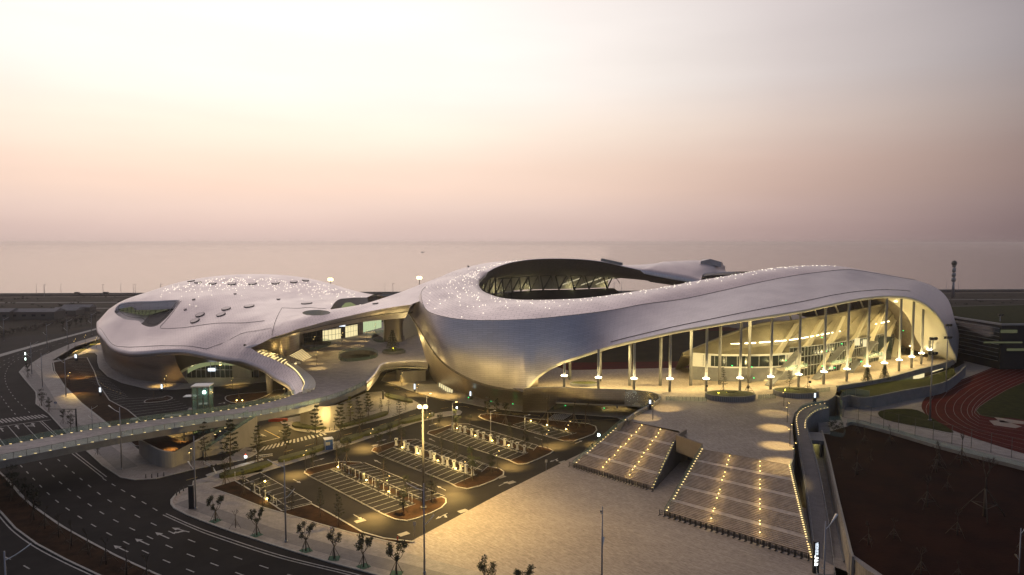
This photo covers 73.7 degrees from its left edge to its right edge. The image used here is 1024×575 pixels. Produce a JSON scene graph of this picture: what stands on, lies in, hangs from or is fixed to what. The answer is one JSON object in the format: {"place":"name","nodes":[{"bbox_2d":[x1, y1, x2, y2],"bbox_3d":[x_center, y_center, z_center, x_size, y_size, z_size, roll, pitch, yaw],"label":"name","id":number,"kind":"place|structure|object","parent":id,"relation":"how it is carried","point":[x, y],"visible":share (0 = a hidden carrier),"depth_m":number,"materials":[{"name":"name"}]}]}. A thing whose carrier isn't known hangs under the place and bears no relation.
{"place":"outdoors","nodes":[
{"label":"outdoors","id":0,"kind":"place"},
{"bbox_2d":[22,370,136,469],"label":"cycle path","id":1,"kind":"structure","parent":0,"point":[111,455],"depth_m":191.41,"materials":[{"name":"concrete"}]},
{"bbox_2d":[183,383,214,433],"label":"lift tower","id":2,"kind":"structure","parent":0,"point":[205,407],"depth_m":179.36,"materials":[{"name":"green"}]},
{"bbox_2d":[175,499,448,574],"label":"cycle path","id":3,"kind":"structure","parent":0,"point":[320,546],"depth_m":113.25,"materials":[{"name":"concrete"}]},
{"bbox_2d":[281,392,417,432],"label":"footway","id":4,"kind":"structure","parent":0,"point":[375,397],"depth_m":205.26,"materials":[{"name":"concrete"}]},
{"bbox_2d":[338,411,387,427],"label":"garden hedge","id":5,"kind":"object","parent":4,"relation":"on","point":[376,415],"visible":0.79,"depth_m":191.28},
{"bbox_2d":[291,327,425,408],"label":"deck floor","id":6,"kind":"structure","parent":0,"point":[328,370],"depth_m":242.66,"materials":[{"name":"concrete"}]},
{"bbox_2d":[256,349,315,392],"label":"seating steps","id":7,"kind":"structure","parent":6,"relation":"on","point":[308,380],"depth_m":226.42,"materials":[{"name":"white paint"}]},
{"bbox_2d":[287,349,311,362],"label":"stair flight","id":8,"kind":"object","parent":6,"relation":"on","point":[300,355],"visible":0.95,"depth_m":246.35,"materials":[{"name":"stone"}]},
{"bbox_2d":[0,323,803,574],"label":"road","id":9,"kind":"structure","parent":0,"point":[158,494],"depth_m":142.97,"materials":[{"name":"asphalt"}]},
{"bbox_2d":[0,328,96,356],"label":"median","id":10,"kind":"object","parent":9,"relation":"on","point":[17,350],"visible":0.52,"depth_m":335.34,"materials":[{"name":"concrete"}]},
{"bbox_2d":[0,474,155,574],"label":"median","id":11,"kind":"object","parent":9,"relation":"on","point":[17,516],"visible":0.89,"depth_m":114.79,"materials":[{"name":"red soil"}]},
{"bbox_2d":[0,464,20,500],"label":"tree","id":12,"kind":"object","parent":11,"relation":"on","point":[15,475],"visible":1,"depth_m":132.44,"materials":[{"name":"green plant"}]},
{"bbox_2d":[26,484,41,521],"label":"tree","id":13,"kind":"object","parent":11,"relation":"on","point":[33,503],"visible":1,"depth_m":122.79,"materials":[{"name":"green plant"}]},
{"bbox_2d":[0,472,159,574],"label":"kerb","id":14,"kind":"structure","parent":9,"relation":"on","point":[36,543],"depth_m":113.20,"materials":[{"name":"concrete"}]},
{"bbox_2d":[53,357,139,445],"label":"kerb","id":15,"kind":"structure","parent":9,"relation":"on","point":[102,390],"depth_m":224.04,"materials":[{"name":"concrete"}]},
{"bbox_2d":[54,358,149,445],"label":"planting bed","id":16,"kind":"object","parent":9,"relation":"on","point":[84,390],"visible":0.61,"depth_m":228.69,"materials":[{"name":"red soil"}]},
{"bbox_2d":[19,337,256,479],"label":"kerb","id":17,"kind":"structure","parent":9,"relation":"on","point":[96,459],"depth_m":167.79,"materials":[{"name":"concrete"}]},
{"bbox_2d":[20,336,255,479],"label":"footway","id":18,"kind":"structure","parent":17,"relation":"on","point":[51,381],"depth_m":188.27,"materials":[{"name":"concrete"}]},
{"bbox_2d":[139,432,213,467],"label":"curved wall","id":19,"kind":"structure","parent":18,"relation":"on","point":[153,455],"depth_m":154.33,"materials":[{"name":"concrete"}]},
{"bbox_2d":[143,432,218,451],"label":"raised bed","id":20,"kind":"object","parent":18,"relation":"on","point":[168,443],"visible":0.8,"depth_m":159.23,"materials":[{"name":"red soil"}]},
{"bbox_2d":[53,340,265,389],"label":"kerb","id":21,"kind":"structure","parent":9,"relation":"on","point":[138,386],"depth_m":243.17,"materials":[{"name":"concrete"}]},
{"bbox_2d":[56,339,273,389],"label":"footway","id":22,"kind":"structure","parent":21,"relation":"on","point":[107,369],"depth_m":248.63,"materials":[{"name":"concrete"}]},
{"bbox_2d":[0,382,365,467],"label":"footbridge","id":23,"kind":"object","parent":9,"relation":"on","point":[169,425],"visible":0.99,"depth_m":157.97,"materials":[{"name":"concrete"}]},
{"bbox_2d":[203,416,257,456],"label":"bridge stairs","id":24,"kind":"structure","parent":9,"relation":"on","point":[245,431],"depth_m":165.30,"materials":[{"name":"concrete"}]},
{"bbox_2d":[206,458,263,476],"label":"traffic island","id":25,"kind":"structure","parent":9,"relation":"on","point":[232,467],"depth_m":151.53,"materials":[{"name":"concrete"}]},
{"bbox_2d":[220,419,239,470],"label":"tiered tree","id":26,"kind":"object","parent":25,"relation":"on","point":[230,440],"visible":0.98,"depth_m":149.98,"materials":[{"name":"green plant"}]},
{"bbox_2d":[226,392,269,402],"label":"planting island","id":27,"kind":"structure","parent":9,"relation":"on","point":[245,397],"depth_m":220.52,"materials":[{"name":"red soil"}]},
{"bbox_2d":[170,478,381,574],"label":"kerb","id":28,"kind":"structure","parent":9,"relation":"on","point":[270,543],"depth_m":113.75,"materials":[{"name":"concrete"}]},
{"bbox_2d":[175,479,486,574],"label":"footway","id":29,"kind":"structure","parent":28,"relation":"on","point":[230,504],"depth_m":117.55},
{"bbox_2d":[206,495,223,522],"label":"street tree","id":30,"kind":"object","parent":29,"relation":"on","point":[219,499],"visible":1,"depth_m":122.12,"materials":[{"name":"green plant"}]},
{"bbox_2d":[246,507,264,537],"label":"street tree","id":31,"kind":"object","parent":29,"relation":"on","point":[256,519],"visible":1,"depth_m":116.30,"materials":[{"name":"green plant"}]},
{"bbox_2d":[267,459,293,541],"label":"street lamp","id":32,"kind":"object","parent":29,"relation":"on","point":[285,497],"visible":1,"depth_m":113.36,"materials":[{"name":"metal"}]},
{"bbox_2d":[297,519,316,552],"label":"street tree","id":33,"kind":"object","parent":29,"relation":"on","point":[306,549],"visible":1,"depth_m":110.38,"materials":[{"name":"green plant"}]},
{"bbox_2d":[327,527,341,560],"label":"street tree","id":34,"kind":"object","parent":29,"relation":"on","point":[333,557],"visible":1,"depth_m":107.75,"materials":[{"name":"green plant"}]},
{"bbox_2d":[354,533,373,568],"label":"street tree","id":35,"kind":"object","parent":29,"relation":"on","point":[368,540],"visible":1,"depth_m":105.05,"materials":[{"name":"green plant"}]},
{"bbox_2d":[385,540,408,574],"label":"street tree","id":36,"kind":"object","parent":29,"relation":"on","point":[389,551],"visible":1,"depth_m":102.74,"materials":[{"name":"green plant"}]},
{"bbox_2d":[406,482,433,573],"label":"street lamp","id":37,"kind":"object","parent":29,"relation":"on","point":[424,570],"visible":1,"depth_m":102.59,"materials":[{"name":"metal"}]},
{"bbox_2d":[477,554,497,574],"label":"street tree","id":38,"kind":"object","parent":29,"relation":"on","point":[482,566],"visible":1,"depth_m":96.29,"materials":[{"name":"green plant"}]},
{"bbox_2d":[0,343,580,574],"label":"road markings","id":39,"kind":"object","parent":9,"relation":"on","point":[137,540],"visible":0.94,"depth_m":127.97,"materials":[{"name":"paint"}]},
{"bbox_2d":[213,481,410,543],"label":"planting bed","id":40,"kind":"object","parent":9,"relation":"on","point":[309,512],"visible":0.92,"depth_m":127.15,"materials":[{"name":"red soil"}]},
{"bbox_2d":[211,480,414,543],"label":"kerb","id":41,"kind":"structure","parent":9,"relation":"on","point":[310,520],"depth_m":124.30,"materials":[{"name":"concrete"}]},
{"bbox_2d":[192,410,461,484],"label":"kerb","id":42,"kind":"structure","parent":9,"relation":"on","point":[323,452],"depth_m":160.69,"materials":[{"name":"concrete"}]},
{"bbox_2d":[193,410,460,483],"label":"footway","id":43,"kind":"structure","parent":42,"relation":"on","point":[273,465],"depth_m":162.30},
{"bbox_2d":[219,460,271,478],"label":"clipped hedge","id":44,"kind":"object","parent":43,"relation":"on","point":[253,467],"visible":0.86,"depth_m":148.55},
{"bbox_2d":[278,444,324,461],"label":"clipped hedge","id":45,"kind":"object","parent":43,"relation":"on","point":[299,454],"visible":0.8,"depth_m":159.10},
{"bbox_2d":[306,405,324,445],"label":"tiered tree","id":46,"kind":"object","parent":43,"relation":"on","point":[316,422],"visible":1,"depth_m":166.93,"materials":[{"name":"green plant"}]},
{"bbox_2d":[331,403,346,440],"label":"tiered tree","id":47,"kind":"object","parent":43,"relation":"on","point":[339,418],"visible":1,"depth_m":171.18,"materials":[{"name":"green plant"}]},
{"bbox_2d":[363,420,400,435],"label":"clipped hedge","id":48,"kind":"object","parent":43,"relation":"on","point":[381,427],"visible":0.87,"depth_m":180.68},
{"bbox_2d":[401,412,433,423],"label":"clipped hedge","id":49,"kind":"object","parent":43,"relation":"on","point":[411,419],"visible":0.87,"depth_m":191.05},
{"bbox_2d":[265,332,428,428],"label":"raised deck","id":50,"kind":"structure","parent":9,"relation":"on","point":[327,414],"depth_m":205.86,"materials":[{"name":"beige concrete"}]},
{"bbox_2d":[305,462,444,520],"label":"planting island","id":51,"kind":"structure","parent":9,"relation":"on","point":[415,510],"depth_m":131.14,"materials":[{"name":"red soil"}]},
{"bbox_2d":[417,404,427,508],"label":"floodlight mast","id":52,"kind":"object","parent":51,"relation":"on","point":[419,406],"visible":0.94,"depth_m":127.59,"materials":[{"name":"grey metal"}]},
{"bbox_2d":[304,461,446,520],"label":"kerb","id":53,"kind":"structure","parent":9,"relation":"on","point":[377,511],"depth_m":130.31,"materials":[{"name":"concrete"}]},
{"bbox_2d":[396,369,425,382],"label":"entrance block","id":54,"kind":"structure","parent":9,"relation":"on","point":[411,375],"depth_m":244.37,"materials":[{"name":"concrete"}]},
{"bbox_2d":[372,439,502,487],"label":"planting island","id":55,"kind":"structure","parent":9,"relation":"on","point":[487,474],"depth_m":147.59,"materials":[{"name":"red soil"}]},
{"bbox_2d":[371,439,503,488],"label":"kerb","id":56,"kind":"structure","parent":9,"relation":"on","point":[443,479],"depth_m":148.14,"materials":[{"name":"concrete"}]},
{"bbox_2d":[429,424,553,463],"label":"planting island","id":57,"kind":"structure","parent":9,"relation":"on","point":[537,452],"depth_m":163.89,"materials":[{"name":"red soil"}]},
{"bbox_2d":[381,371,622,419],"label":"kerb","id":58,"kind":"structure","parent":9,"relation":"on","point":[493,408],"depth_m":207.09,"materials":[{"name":"concrete"}]},
{"bbox_2d":[382,368,637,420],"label":"footway","id":59,"kind":"structure","parent":58,"relation":"on","point":[429,385],"depth_m":212.94,"materials":[{"name":"concrete"}]},
{"bbox_2d":[478,413,596,441],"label":"kerb","id":60,"kind":"structure","parent":9,"relation":"on","point":[541,434],"depth_m":184.15,"materials":[{"name":"concrete"}]},
{"bbox_2d":[480,414,595,440],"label":"planting island","id":61,"kind":"structure","parent":9,"relation":"on","point":[582,431],"depth_m":187.27,"materials":[{"name":"red soil"}]},
{"bbox_2d":[523,387,660,430],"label":"podium","id":62,"kind":"object","parent":9,"relation":"on","point":[535,397],"visible":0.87,"depth_m":196.67,"materials":[{"name":"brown concrete"}]},
{"bbox_2d":[653,429,702,489],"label":"underpass","id":63,"kind":"object","parent":9,"relation":"on","point":[684,448],"visible":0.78,"depth_m":147.44,"materials":[{"name":"beige concrete"}]},
{"bbox_2d":[794,404,835,574],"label":"ramp","id":64,"kind":"structure","parent":9,"relation":"on","point":[808,419],"depth_m":137.00,"materials":[{"name":"grey concrete"}]},
{"bbox_2d":[808,432,823,456],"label":"lane portal","id":65,"kind":"object","parent":9,"relation":"on","point":[817,439],"visible":0.52,"depth_m":160.73,"materials":[{"name":"concrete"}]},
{"bbox_2d":[241,420,575,513],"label":"parking bay","id":66,"kind":"object","parent":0,"point":[449,435],"visible":0.88,"depth_m":147.50,"materials":[{"name":"asphalt"}]},
{"bbox_2d":[246,421,571,506],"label":"wheel stop","id":67,"kind":"object","parent":66,"relation":"on","point":[426,459],"visible":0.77,"depth_m":150.63,"materials":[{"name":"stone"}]},
{"bbox_2d":[247,420,574,513],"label":"bay markings","id":68,"kind":"object","parent":66,"relation":"on","point":[410,467],"visible":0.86,"depth_m":148.76,"materials":[{"name":"paint"}]},
{"bbox_2d":[173,449,846,574],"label":"forecourt paving","id":69,"kind":"structure","parent":0,"point":[548,522],"depth_m":115.57,"materials":[{"name":"stone"}]},
{"bbox_2d":[575,418,678,487],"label":"grand staircase","id":70,"kind":"structure","parent":69,"relation":"on","point":[634,451],"depth_m":151.92,"materials":[{"name":"stone"}]},
{"bbox_2d":[664,444,812,556],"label":"grand staircase","id":71,"kind":"structure","parent":69,"relation":"on","point":[754,498],"depth_m":125.27,"materials":[{"name":"stone"}]},
{"bbox_2d":[812,541,819,572],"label":"sign pylon","id":72,"kind":"object","parent":69,"relation":"on","point":[816,551],"visible":0.99,"depth_m":102.91,"materials":[{"name":"black paint"}]},
{"bbox_2d":[0,244,1023,292],"bbox_3d":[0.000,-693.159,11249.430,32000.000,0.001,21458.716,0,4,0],"label":"sea","id":73,"kind":"structure","parent":0,"point":[86,268],"depth_m":1951.94,"materials":[{"name":"grey liquid"}]},
{"bbox_2d":[0,293,1023,507],"bbox_3d":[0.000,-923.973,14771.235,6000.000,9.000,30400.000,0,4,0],"label":"ground","id":74,"kind":"structure","parent":0,"point":[54,328],"depth_m":549.74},
{"bbox_2d":[0,308,17,319],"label":"shed","id":75,"kind":"structure","parent":74,"relation":"on","point":[6,313],"depth_m":437.67,"materials":[{"name":"grey metal"}]},
{"bbox_2d":[13,308,65,319],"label":"shed","id":76,"kind":"structure","parent":74,"relation":"on","point":[38,313],"depth_m":442.48,"materials":[{"name":"grey metal"}]},
{"bbox_2d":[55,307,83,315],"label":"shed","id":77,"kind":"structure","parent":74,"relation":"on","point":[72,311],"depth_m":468.94,"materials":[{"name":"grey metal"}]},
{"bbox_2d":[62,304,95,311],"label":"shed","id":78,"kind":"structure","parent":74,"relation":"on","point":[89,307],"depth_m":496.02,"materials":[{"name":"grey metal"}]},
{"bbox_2d":[96,274,446,393],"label":"sports hall","id":79,"kind":"structure","parent":74,"relation":"on","point":[211,326],"depth_m":254.60,"materials":[{"name":"silver metal"}]},
{"bbox_2d":[187,365,257,376],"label":"window","id":80,"kind":"structure","parent":79,"relation":"in","point":[224,370],"depth_m":252.26,"materials":[{"name":"grey"}]},
{"bbox_2d":[304,329,322,342],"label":"window","id":81,"kind":"structure","parent":79,"relation":"in","point":[311,335],"depth_m":294.53,"materials":[{"name":"grey"}]},
{"bbox_2d":[323,328,340,340],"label":"window","id":82,"kind":"structure","parent":79,"relation":"in","point":[329,333],"depth_m":301.41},
{"bbox_2d":[0,293,1022,314],"bbox_3d":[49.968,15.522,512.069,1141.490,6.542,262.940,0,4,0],"label":"scrub","id":83,"kind":"object","parent":74,"relation":"on","point":[129,297],"visible":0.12,"depth_m":575.22,"materials":[{"name":"green plant"}]},
{"bbox_2d":[0,289,1023,293],"bbox_3d":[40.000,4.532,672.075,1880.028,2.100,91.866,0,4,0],"label":"sea wall","id":84,"kind":"structure","parent":74,"relation":"on","point":[398,292],"depth_m":661.75,"materials":[{"name":"concrete"}]},
{"bbox_2d":[407,257,958,405],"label":"stadium","id":85,"kind":"object","parent":74,"relation":"on","point":[478,339],"visible":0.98,"depth_m":219.74,"materials":[{"name":"silver metal"}]},
{"bbox_2d":[711,355,784,366],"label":"window","id":86,"kind":"structure","parent":85,"relation":"in","point":[726,361],"depth_m":211.24,"materials":[{"name":"grey"}]},
{"bbox_2d":[790,395,835,478],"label":"podium side wall","id":87,"kind":"structure","parent":74,"relation":"on","point":[830,403],"depth_m":186.29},
{"bbox_2d":[815,449,847,574],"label":"sunken lane","id":88,"kind":"structure","parent":74,"relation":"in","point":[839,563],"depth_m":121.16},
{"bbox_2d":[823,460,844,561],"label":"lane kerb","id":89,"kind":"structure","parent":88,"relation":"on","point":[834,514],"depth_m":125.39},
{"bbox_2d":[821,430,853,574],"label":"field wall","id":90,"kind":"structure","parent":88,"relation":"on","point":[824,448],"depth_m":118.66,"materials":[{"name":"concrete"}]},
{"bbox_2d":[0,290,1023,296],"bbox_3d":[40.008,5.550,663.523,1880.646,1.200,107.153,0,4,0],"label":"coast road","id":91,"kind":"structure","parent":0,"point":[50,295],"depth_m":639.28,"materials":[{"name":"asphalt"}]},
{"bbox_2d":[0,299,1023,308],"bbox_3d":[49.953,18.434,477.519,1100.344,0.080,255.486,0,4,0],"label":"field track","id":92,"kind":"structure","parent":0,"point":[118,302],"depth_m":567.09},
{"bbox_2d":[0,0,1023,243],"label":"sky","id":93,"kind":"structure","parent":0,"point":[122,121],"materials":[{"name":"pink"}]},
{"bbox_2d":[557,327,737,369],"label":"athletics track","id":94,"kind":"structure","parent":0,"point":[605,365],"depth_m":240.58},
{"bbox_2d":[571,331,731,361],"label":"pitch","id":95,"kind":"object","parent":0,"point":[647,350],"visible":0.25,"depth_m":274.11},
{"bbox_2d":[376,314,948,464],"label":"podium floor","id":96,"kind":"structure","parent":0,"point":[757,427],"depth_m":182.47,"materials":[{"name":"stone"}]},
{"bbox_2d":[570,381,596,386],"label":"round planter","id":97,"kind":"object","parent":96,"relation":"on","point":[584,383],"visible":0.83,"depth_m":204.21,"materials":[{"name":"grey paint"}]},
{"bbox_2d":[705,390,755,401],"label":"round planter","id":98,"kind":"object","parent":96,"relation":"on","point":[730,396],"visible":1,"depth_m":185.69,"materials":[{"name":"grey paint"}]},
{"bbox_2d":[773,387,818,398],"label":"round planter","id":99,"kind":"object","parent":96,"relation":"on","point":[799,392],"visible":0.96,"depth_m":190.08,"materials":[{"name":"grey paint"}]},
{"bbox_2d":[836,359,956,391],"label":"podium fascia","id":100,"kind":"structure","parent":96,"relation":"on","point":[904,375],"depth_m":220.02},
{"bbox_2d":[823,361,1023,574],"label":"sports terrace","id":101,"kind":"structure","parent":0,"point":[861,567],"depth_m":162.96,"materials":[{"name":"concrete"}]},
{"bbox_2d":[839,368,955,396],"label":"lawn bed","id":102,"kind":"object","parent":101,"relation":"on","point":[885,387],"visible":0.54,"depth_m":209.22,"materials":[{"name":"plant"}]},
{"bbox_2d":[835,366,965,419],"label":"wall","id":103,"kind":"structure","parent":101,"relation":"on","point":[902,395],"depth_m":198.00,"materials":[{"name":"concrete"}]},
{"bbox_2d":[878,409,953,432],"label":"lawn wedge","id":104,"kind":"object","parent":101,"relation":"on","point":[905,419],"visible":0.94,"depth_m":180.22,"materials":[{"name":"plant"}]},
{"bbox_2d":[928,337,937,419],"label":"floodlight mast","id":105,"kind":"object","parent":104,"relation":"on","point":[932,353],"visible":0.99,"depth_m":177.83,"materials":[{"name":"grey"}]},
{"bbox_2d":[839,388,1023,459],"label":"fence","id":106,"kind":"object","parent":101,"relation":"on","point":[923,428],"visible":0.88,"depth_m":163.76,"materials":[{"name":"grey metal"}]},
{"bbox_2d":[951,305,1023,368],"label":"office block","id":107,"kind":"structure","parent":101,"relation":"on","point":[988,337],"depth_m":259.13,"materials":[{"name":"grey"}]},
{"bbox_2d":[955,320,1000,361],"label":"window","id":108,"kind":"structure","parent":107,"relation":"in","point":[959,323],"depth_m":259.76,"materials":[{"name":"grey"}]},
{"bbox_2d":[824,425,1023,574],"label":"soil field","id":109,"kind":"structure","parent":0,"point":[892,483],"depth_m":119.87,"materials":[{"name":"soil"}]},
{"bbox_2d":[846,422,1023,470],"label":"field kerb wall","id":110,"kind":"structure","parent":109,"relation":"on","point":[1003,463],"depth_m":154.72,"materials":[{"name":"concrete"}]},
{"bbox_2d":[961,457,1004,523],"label":"bare tree","id":111,"kind":"object","parent":109,"relation":"on","point":[985,508],"visible":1,"depth_m":115.79,"materials":[{"name":"brown plant"}]},
{"bbox_2d":[922,368,1023,452],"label":"running track","id":112,"kind":"structure","parent":0,"point":[955,394],"depth_m":192.46,"materials":[{"name":"rubber"}]},
{"bbox_2d":[926,369,1023,453],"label":"track lines","id":113,"kind":"object","parent":112,"relation":"on","point":[979,404],"visible":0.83,"depth_m":197.15,"materials":[{"name":"grey paint"}]},
{"bbox_2d":[989,417,1023,427],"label":"sand pit","id":114,"kind":"object","parent":112,"relation":"on","point":[1004,422],"visible":1,"depth_m":176.37,"materials":[{"name":"beige"}]},
{"bbox_2d":[976,382,1023,419],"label":"infield grass","id":115,"kind":"structure","parent":0,"point":[1008,403],"depth_m":194.78,"materials":[{"name":"plant"}]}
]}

